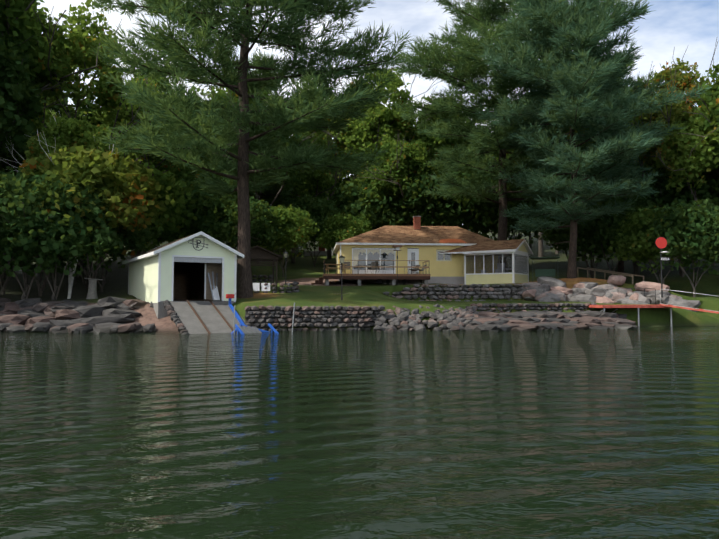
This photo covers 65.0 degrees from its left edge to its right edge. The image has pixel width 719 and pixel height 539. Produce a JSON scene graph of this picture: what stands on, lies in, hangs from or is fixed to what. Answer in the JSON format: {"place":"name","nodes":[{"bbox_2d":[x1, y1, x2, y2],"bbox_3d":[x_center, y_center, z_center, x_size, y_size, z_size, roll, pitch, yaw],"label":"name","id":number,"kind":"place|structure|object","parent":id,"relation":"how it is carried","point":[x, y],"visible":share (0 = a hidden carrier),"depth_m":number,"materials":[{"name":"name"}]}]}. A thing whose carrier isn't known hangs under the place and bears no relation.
{"place":"outdoors","nodes":[
{"label":"outdoors","id":0,"kind":"place"},
{"bbox_2d":[0,326,718,538],"bbox_3d":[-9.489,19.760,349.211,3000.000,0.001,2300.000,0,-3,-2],"label":"water","id":1,"kind":"structure","parent":0,"point":[567,434],"depth_m":6.83,"materials":[{"name":"green liquid"}]},
{"bbox_2d":[588,289,718,326],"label":"red dock","id":2,"kind":"object","parent":1,"relation":"in","point":[660,305],"visible":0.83,"depth_m":33.06,"materials":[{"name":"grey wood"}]},
{"bbox_2d":[0,230,718,330],"bbox_3d":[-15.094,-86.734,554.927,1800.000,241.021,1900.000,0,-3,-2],"label":"terrain","id":3,"kind":"structure","parent":0,"point":[304,272],"depth_m":39.70,"materials":[{"name":"green plant"}]},
{"bbox_2d":[0,176,19,256],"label":"tree","id":4,"kind":"object","parent":3,"relation":"on","point":[13,184],"depth_m":31.65,"materials":[{"name":"green plant"}]},
{"bbox_2d":[0,149,25,265],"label":"tree","id":5,"kind":"object","parent":3,"relation":"on","point":[4,165],"depth_m":47.16,"materials":[{"name":"green plant"}]},
{"bbox_2d":[0,166,50,293],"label":"tree","id":6,"kind":"object","parent":3,"relation":"on","point":[3,172],"depth_m":36.60,"materials":[{"name":"green plant"}]},
{"bbox_2d":[0,95,60,277],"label":"tree","id":7,"kind":"object","parent":3,"relation":"on","point":[34,130],"visible":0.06,"depth_m":45.18,"materials":[{"name":"green plant"}]},
{"bbox_2d":[0,173,72,295],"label":"tree","id":8,"kind":"object","parent":3,"relation":"on","point":[9,193],"visible":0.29,"depth_m":30.83,"materials":[{"name":"green plant"}]},
{"bbox_2d":[0,11,77,160],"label":"tree","id":9,"kind":"object","parent":3,"relation":"on","point":[21,92],"visible":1,"depth_m":36.67,"materials":[{"name":"green plant"}]},
{"bbox_2d":[0,169,99,299],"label":"tree","id":10,"kind":"object","parent":3,"relation":"on","point":[24,241],"visible":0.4,"depth_m":31.02,"materials":[{"name":"green plant"}]},
{"bbox_2d":[3,170,105,295],"bbox_3d":[-19.954,-1.783,36.248,7.516,8.783,7.660,2,-3,-30],"label":"tree","id":11,"kind":"object","parent":3,"relation":"on","point":[41,290],"visible":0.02,"depth_m":35.71,"materials":[{"name":"green plant"}]},
{"bbox_2d":[0,0,109,115],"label":"tree","id":12,"kind":"object","parent":3,"relation":"on","point":[23,12],"visible":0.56,"depth_m":37.71,"materials":[{"name":"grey plant"}]},
{"bbox_2d":[0,109,120,290],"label":"birch tree","id":13,"kind":"object","parent":3,"relation":"on","point":[62,132],"visible":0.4,"depth_m":35.84,"materials":[{"name":"green plant"}]},
{"bbox_2d":[0,177,123,299],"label":"tree","id":14,"kind":"object","parent":3,"relation":"on","point":[98,249],"visible":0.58,"depth_m":31.95,"materials":[{"name":"green plant"}]},
{"bbox_2d":[39,89,103,134],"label":"tree","id":15,"kind":"object","parent":3,"relation":"on","point":[85,103],"visible":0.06,"depth_m":56.87,"materials":[{"name":"green plant"}]},
{"bbox_2d":[67,260,77,298],"bbox_3d":[-16.795,-1.942,35.080,2.302,8.118,1.322,2,-3,-30],"label":"leaning birch trunk","id":16,"kind":"object","parent":3,"relation":"on","point":[70,288],"visible":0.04,"depth_m":34.85,"materials":[{"name":"grey plant"}]},
{"bbox_2d":[36,178,137,287],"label":"tree","id":17,"kind":"object","parent":3,"relation":"on","point":[85,283],"depth_m":40.91,"materials":[{"name":"green plant"}]},
{"bbox_2d":[84,278,102,298],"bbox_3d":[-16.224,1.252,34.378,1.001,1.450,0.772,1,-3,-27],"label":"pedestal table","id":18,"kind":"object","parent":3,"relation":"on","point":[92,290],"visible":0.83,"depth_m":34.14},
{"bbox_2d":[18,144,174,279],"bbox_3d":[-17.188,-2.969,35.667,9.254,10.610,9.079,-2,-3,30],"label":"tree","id":19,"kind":"object","parent":3,"relation":"on","point":[135,188],"visible":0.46,"depth_m":34.15,"materials":[{"name":"green plant"}]},
{"bbox_2d":[29,0,168,285],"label":"tree","id":20,"kind":"object","parent":3,"relation":"on","point":[72,51],"visible":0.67,"depth_m":42.49,"materials":[{"name":"green plant"}]},
{"bbox_2d":[76,171,129,277],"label":"tree","id":21,"kind":"object","parent":3,"relation":"on","point":[77,275],"depth_m":46.19,"materials":[{"name":"green plant"}]},
{"bbox_2d":[60,198,164,291],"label":"tree","id":22,"kind":"object","parent":3,"relation":"on","point":[131,241],"visible":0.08,"depth_m":37.91,"materials":[{"name":"green plant"}]},
{"bbox_2d":[78,109,152,258],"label":"tree","id":23,"kind":"object","parent":3,"relation":"on","point":[95,119],"visible":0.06,"depth_m":56.50,"materials":[{"name":"green plant"}]},
{"bbox_2d":[95,72,173,161],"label":"tree","id":24,"kind":"object","parent":3,"relation":"on","point":[145,80],"visible":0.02,"depth_m":66.47,"materials":[{"name":"green plant"}]},
{"bbox_2d":[90,84,208,254],"bbox_3d":[-19.630,-8.307,51.911,10.666,17.730,13.484,1,-3,-13],"label":"tree","id":25,"kind":"object","parent":3,"relation":"on","point":[162,163],"visible":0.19,"depth_m":49.57,"materials":[{"name":"green plant"}]},
{"bbox_2d":[118,158,180,251],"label":"tree","id":26,"kind":"object","parent":3,"relation":"on","point":[160,169],"visible":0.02,"depth_m":54.80,"materials":[{"name":"green plant"}]},
{"bbox_2d":[126,162,196,256],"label":"tree","id":27,"kind":"object","parent":3,"relation":"on","point":[170,216],"visible":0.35,"depth_m":44.89,"materials":[{"name":"green plant"}]},
{"bbox_2d":[151,75,195,242],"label":"tree","id":28,"kind":"object","parent":3,"relation":"on","point":[158,83],"visible":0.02,"depth_m":76.53,"materials":[{"name":"green plant"}]},
{"bbox_2d":[122,231,243,317],"bbox_3d":[-11.117,0.475,34.565,4.904,4.672,9.744,2,-3,-32],"label":"boathouse","id":29,"kind":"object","parent":3,"relation":"on","point":[202,265],"visible":0.9,"depth_m":31.59,"materials":[{"name":"green"}]},
{"bbox_2d":[174,166,233,239],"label":"tree","id":30,"kind":"object","parent":3,"relation":"on","point":[187,177],"visible":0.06,"depth_m":52.22,"materials":[{"name":"green plant"}]},
{"bbox_2d":[175,176,236,246],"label":"tree","id":31,"kind":"object","parent":3,"relation":"on","point":[197,200],"visible":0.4,"depth_m":47.81,"materials":[{"name":"green plant"}]},
{"bbox_2d":[170,299,244,333],"bbox_3d":[-8.634,3.368,30.469,3.200,3.520,15.326,2,-3,-32],"label":"boat ramp","id":32,"kind":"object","parent":3,"relation":"on","point":[200,316],"visible":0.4,"depth_m":28.85,"materials":[{"name":"grey concrete"}]},
{"bbox_2d":[226,293,277,334],"bbox_3d":[-5.580,2.542,28.026,2.700,2.779,6.086,2,-3,-32],"label":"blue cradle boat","id":33,"kind":"object","parent":32,"relation":"on","point":[242,328],"visible":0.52,"depth_m":27.57,"materials":[{"name":"blue metal"}]},
{"bbox_2d":[162,153,254,198],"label":"tree","id":34,"kind":"object","parent":3,"relation":"on","point":[191,171],"depth_m":57.85,"materials":[{"name":"green plant"}]},
{"bbox_2d":[187,70,272,249],"bbox_3d":[-13.880,-10.730,59.829,12.276,20.406,15.520,3,-4,-43],"label":"tree","id":35,"kind":"object","parent":3,"relation":"on","point":[213,94],"visible":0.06,"depth_m":57.13,"materials":[{"name":"green plant"}]},
{"bbox_2d":[197,193,284,250],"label":"tree","id":36,"kind":"object","parent":3,"relation":"on","point":[225,213],"visible":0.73,"depth_m":45.35,"materials":[{"name":"green plant"}]},
{"bbox_2d":[88,0,413,297],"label":"pine","id":37,"kind":"object","parent":3,"relation":"on","point":[309,106],"visible":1,"depth_m":32.24,"materials":[{"name":"green plant"}]},
{"bbox_2d":[190,94,319,259],"bbox_3d":[-12.737,-8.345,57.667,13.132,16.526,15.242,1,-3,-26],"label":"tree","id":38,"kind":"object","parent":3,"relation":"on","point":[292,175],"visible":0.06,"depth_m":54.87,"materials":[{"name":"green plant"}]},
{"bbox_2d":[236,246,282,290],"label":"shed","id":39,"kind":"structure","parent":3,"relation":"on","point":[258,252],"depth_m":36.78,"materials":[{"name":"brown wood"}]},
{"bbox_2d":[253,283,269,290],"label":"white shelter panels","id":40,"kind":"object","parent":3,"relation":"on","point":[256,286],"visible":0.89,"depth_m":35.19,"materials":[{"name":"white plastic"}]},
{"bbox_2d":[220,51,306,205],"bbox_3d":[-10.896,-12.434,62.185,11.638,23.285,12.120,0,-3,-2],"label":"tree","id":41,"kind":"object","parent":3,"relation":"on","point":[272,191],"visible":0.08,"depth_m":61.63,"materials":[{"name":"green plant"}]},
{"bbox_2d":[236,259,299,292],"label":"stone wall","id":42,"kind":"structure","parent":3,"relation":"on","point":[295,287],"depth_m":36.26,"materials":[{"name":"grey stone"}]},
{"bbox_2d":[249,184,298,247],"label":"tree","id":43,"kind":"object","parent":3,"relation":"on","point":[267,198],"visible":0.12,"depth_m":62.84,"materials":[{"name":"green plant"}]},
{"bbox_2d":[251,204,319,276],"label":"tree","id":44,"kind":"object","parent":3,"relation":"on","point":[291,223],"visible":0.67,"depth_m":48.60,"materials":[{"name":"green plant"}]},
{"bbox_2d":[284,252,288,285],"bbox_3d":[-5.392,-0.006,41.315,0.370,2.780,0.370,0,-3,-2],"label":"lamp post","id":45,"kind":"object","parent":3,"relation":"on","point":[285,254],"visible":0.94,"depth_m":41.27,"materials":[{"name":"black metal"}]},
{"bbox_2d":[292,303,294,331],"bbox_3d":[-3.304,3.154,27.686,0.290,3.055,0.070,0,-3,-2],"label":"mooring pole","id":46,"kind":"object","parent":3,"relation":"on","point":[293,317],"visible":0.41,"depth_m":27.70,"materials":[{"name":"grey metal"}]},
{"bbox_2d":[277,128,348,262],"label":"tree","id":47,"kind":"object","parent":3,"relation":"on","point":[318,179],"visible":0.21,"depth_m":64.39,"materials":[{"name":"green plant"}]},
{"bbox_2d":[245,308,380,328],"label":"stone retaining wall","id":48,"kind":"structure","parent":3,"relation":"on","point":[261,311],"depth_m":28.77,"materials":[{"name":"grey stone"}]},
{"bbox_2d":[286,178,340,199],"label":"tree","id":49,"kind":"object","parent":3,"relation":"on","point":[300,193],"visible":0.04,"depth_m":76.79,"materials":[{"name":"green plant"}]},
{"bbox_2d":[284,193,346,266],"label":"tree","id":50,"kind":"object","parent":3,"relation":"on","point":[316,208],"visible":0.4,"depth_m":60.19,"materials":[{"name":"green plant"}]},
{"bbox_2d":[0,296,638,334],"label":"shoreline rocks","id":51,"kind":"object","parent":3,"relation":"on","point":[55,317],"visible":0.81,"depth_m":29.71,"materials":[{"name":"grey stone"}]},
{"bbox_2d":[305,241,335,255],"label":"cabin","id":52,"kind":"object","parent":3,"relation":"on","point":[322,252],"visible":0.06,"depth_m":76.32,"materials":[{"name":"green"}]},
{"bbox_2d":[334,255,349,299],"bbox_3d":[-1.006,0.520,32.195,0.920,2.830,0.370,0,-3,-2],"label":"lamp post","id":53,"kind":"object","parent":3,"relation":"on","point":[341,257],"visible":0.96,"depth_m":32.14,"materials":[{"name":"black metal"}]},
{"bbox_2d":[316,211,371,255],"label":"tree","id":54,"kind":"object","parent":3,"relation":"on","point":[345,227],"visible":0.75,"depth_m":56.73,"materials":[{"name":"green plant"}]},
{"bbox_2d":[325,177,378,226],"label":"tree","id":55,"kind":"object","parent":3,"relation":"on","point":[344,182],"depth_m":76.56,"materials":[{"name":"green plant"}]},
{"bbox_2d":[296,94,416,258],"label":"tree","id":56,"kind":"object","parent":3,"relation":"on","point":[329,251],"visible":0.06,"depth_m":69.56,"materials":[{"name":"green plant"}]},
{"bbox_2d":[321,177,405,233],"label":"tree","id":57,"kind":"object","parent":3,"relation":"on","point":[351,199],"visible":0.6,"depth_m":59.63,"materials":[{"name":"green plant"}]},
{"bbox_2d":[311,260,430,285],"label":"deck","id":58,"kind":"structure","parent":3,"relation":"on","point":[424,278],"depth_m":42.16,"materials":[{"name":"brown wood"}]},
{"bbox_2d":[323,264,346,273],"bbox_3d":[-1.830,-0.002,42.897,1.700,0.795,1.725,1,-3,-13],"label":"picnic table","id":59,"kind":"object","parent":58,"relation":"on","point":[327,268],"visible":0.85,"depth_m":42.58,"materials":[{"name":"brown wood"}]},
{"bbox_2d":[343,261,352,273],"bbox_3d":[-0.893,-0.104,43.474,0.582,0.998,0.666,-1,-3,15],"label":"patio chair","id":60,"kind":"object","parent":58,"relation":"on","point":[348,263],"visible":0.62,"depth_m":43.25,"materials":[{"name":"brown wood"}]},
{"bbox_2d":[367,262,377,273],"bbox_3d":[1.015,-0.073,44.082,0.583,0.998,0.666,2,-4,-35],"label":"patio chair","id":61,"kind":"object","parent":58,"relation":"on","point":[373,264],"visible":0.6,"depth_m":43.92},
{"bbox_2d":[314,55,438,172],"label":"tree","id":62,"kind":"object","parent":3,"relation":"on","point":[392,119],"visible":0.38,"depth_m":66.02,"materials":[{"name":"green plant"}]},
{"bbox_2d":[392,245,402,284],"bbox_3d":[2.780,-0.223,41.356,0.660,3.170,0.540,1,-3,-17],"label":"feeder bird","id":63,"kind":"object","parent":3,"relation":"on","point":[397,248],"visible":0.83,"depth_m":41.32},
{"bbox_2d":[355,133,441,225],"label":"tree","id":64,"kind":"object","parent":3,"relation":"on","point":[398,164],"visible":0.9,"depth_m":57.48,"materials":[{"name":"green plant"}]},
{"bbox_2d":[333,216,494,284],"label":"cottage","id":65,"kind":"structure","parent":3,"relation":"on","point":[417,241],"depth_m":45.56,"materials":[{"name":"yellow"}]},
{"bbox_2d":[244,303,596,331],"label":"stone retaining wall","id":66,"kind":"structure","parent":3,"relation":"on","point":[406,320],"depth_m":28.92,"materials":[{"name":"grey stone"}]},
{"bbox_2d":[372,162,470,227],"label":"tree","id":67,"kind":"object","parent":3,"relation":"on","point":[415,204],"visible":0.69,"depth_m":58.00,"materials":[{"name":"green plant"}]},
{"bbox_2d":[404,96,481,164],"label":"tree","id":68,"kind":"object","parent":3,"relation":"on","point":[429,142],"visible":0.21,"depth_m":67.59,"materials":[{"name":"green plant"}]},
{"bbox_2d":[421,168,509,235],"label":"tree","id":69,"kind":"object","parent":3,"relation":"on","point":[473,204],"visible":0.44,"depth_m":58.54,"materials":[{"name":"green plant"}]},
{"bbox_2d":[438,142,497,177],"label":"tree","id":70,"kind":"object","parent":3,"relation":"on","point":[481,158],"depth_m":78.28,"materials":[{"name":"green plant"}]},
{"bbox_2d":[439,239,532,283],"bbox_3d":[9.537,-0.407,46.488,8.482,3.710,4.932,-2,-4,33],"label":"porch","id":71,"kind":"object","parent":3,"relation":"on","point":[497,262],"visible":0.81,"depth_m":43.82,"materials":[{"name":"yellow wood"}]},
{"bbox_2d":[387,0,622,239],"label":"pine tree","id":72,"kind":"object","parent":3,"relation":"on","point":[464,63],"depth_m":47.82,"materials":[{"name":"green plant"}]},
{"bbox_2d":[466,169,556,243],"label":"tree","id":73,"kind":"object","parent":3,"relation":"on","point":[493,212],"visible":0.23,"depth_m":57.87,"materials":[{"name":"green plant"}]},
{"bbox_2d":[487,127,575,259],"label":"tree","id":74,"kind":"object","parent":3,"relation":"on","point":[540,244],"depth_m":70.67,"materials":[{"name":"grey plant"}]},
{"bbox_2d":[383,275,700,311],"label":"stone wall","id":75,"kind":"structure","parent":3,"relation":"on","point":[611,292],"depth_m":38.39,"materials":[{"name":"grey stone"}]},
{"bbox_2d":[394,286,521,299],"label":"mortar wall","id":76,"kind":"structure","parent":75,"relation":"attached to","point":[450,294],"depth_m":39.69,"materials":[{"name":"grey stone"}]},
{"bbox_2d":[530,257,559,281],"bbox_3d":[14.674,0.072,44.579,2.200,2.034,1.447,-1,-3,18],"label":"garden swing","id":77,"kind":"object","parent":3,"relation":"on","point":[545,272],"visible":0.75,"depth_m":44.73,"materials":[{"name":"green"}]},
{"bbox_2d":[522,175,584,258],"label":"tree","id":78,"kind":"object","parent":3,"relation":"on","point":[537,236],"depth_m":58.98,"materials":[{"name":"green plant"}]},
{"bbox_2d":[513,82,620,171],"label":"tree","id":79,"kind":"object","parent":3,"relation":"on","point":[566,132],"depth_m":63.35,"materials":[{"name":"green plant"}]},
{"bbox_2d":[546,229,615,272],"bbox_3d":[20.405,-2.722,50.691,6.945,8.116,7.079,0,-3,9],"label":"shrub","id":80,"kind":"object","parent":3,"relation":"on","point":[562,246],"visible":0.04,"depth_m":50.79,"materials":[{"name":"green plant"}]},
{"bbox_2d":[541,180,630,277],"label":"tree","id":81,"kind":"object","parent":3,"relation":"on","point":[551,232],"visible":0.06,"depth_m":48.61,"materials":[{"name":"green plant"}]},
{"bbox_2d":[471,0,710,277],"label":"pine","id":82,"kind":"object","parent":3,"relation":"on","point":[594,68],"visible":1,"depth_m":39.18,"materials":[{"name":"green plant"}]},
{"bbox_2d":[563,195,646,274],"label":"tree","id":83,"kind":"object","parent":3,"relation":"on","point":[605,231],"visible":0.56,"depth_m":45.42,"materials":[{"name":"green plant"}]},
{"bbox_2d":[558,60,659,273],"bbox_3d":[24.322,-9.911,52.671,11.629,21.430,11.173,0,-3,-2],"label":"tree","id":84,"kind":"object","parent":3,"relation":"on","point":[620,267],"visible":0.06,"depth_m":51.66,"materials":[{"name":"green plant"}]},
{"bbox_2d":[577,267,643,284],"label":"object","id":85,"kind":"structure","parent":3,"relation":"on","point":[611,272],"depth_m":44.95,"materials":[{"name":"brown wood"}]},
{"bbox_2d":[603,168,663,263],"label":"tree","id":86,"kind":"object","parent":3,"relation":"on","point":[658,180],"depth_m":51.46,"materials":[{"name":"green plant"}]},
{"bbox_2d":[587,80,681,274],"bbox_3d":[25.270,-8.048,50.773,10.631,17.672,13.440,-2,-4,34],"label":"tree","id":87,"kind":"object","parent":3,"relation":"on","point":[636,269],"visible":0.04,"depth_m":48.21,"materials":[{"name":"green plant"}]},
{"bbox_2d":[624,288,655,304],"bbox_3d":[18.216,1.786,36.801,2.301,1.185,0.958,-3,-4,43],"label":"pipe railing","id":88,"kind":"object","parent":3,"relation":"on","point":[644,292],"visible":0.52,"depth_m":36.73,"materials":[{"name":"black metal"}]},
{"bbox_2d":[607,200,696,283],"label":"tree","id":89,"kind":"object","parent":3,"relation":"on","point":[637,232],"visible":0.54,"depth_m":41.42,"materials":[{"name":"green plant"}]},
{"bbox_2d":[655,237,669,303],"bbox_3d":[19.426,0.196,36.025,0.850,4.590,0.597,2,-4,-33],"label":"signpost","id":90,"kind":"object","parent":3,"relation":"on","point":[660,243],"visible":0.96,"depth_m":36.08,"materials":[{"name":"red metal"}]},
{"bbox_2d":[630,39,718,275],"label":"tree","id":91,"kind":"object","parent":3,"relation":"on","point":[675,112],"visible":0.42,"depth_m":45.59,"materials":[{"name":"green plant"}]},
{"bbox_2d":[632,168,718,276],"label":"tree","id":92,"kind":"object","parent":3,"relation":"on","point":[669,197],"visible":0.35,"depth_m":44.38,"materials":[{"name":"green plant"}]},
{"bbox_2d":[646,199,718,296],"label":"tree","id":93,"kind":"object","parent":3,"relation":"on","point":[700,238],"visible":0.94,"depth_m":38.15,"materials":[{"name":"green plant"}]},
{"bbox_2d":[646,111,718,207],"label":"tree","id":94,"kind":"object","parent":3,"relation":"on","point":[681,156],"visible":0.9,"depth_m":42.02,"materials":[{"name":"green plant"}]},
{"bbox_2d":[683,64,718,177],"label":"tree","id":95,"kind":"object","parent":3,"relation":"on","point":[710,105],"visible":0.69,"depth_m":42.05,"materials":[{"name":"green plant"}]},
{"bbox_2d":[693,174,718,220],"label":"tree","id":96,"kind":"object","parent":3,"relation":"on","point":[715,200],"visible":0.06,"depth_m":43.00,"materials":[{"name":"green plant"}]},
{"bbox_2d":[37,0,718,224],"label":"sky","id":97,"kind":"structure","parent":0,"point":[675,26],"materials":[{"name":"white"}]}
]}

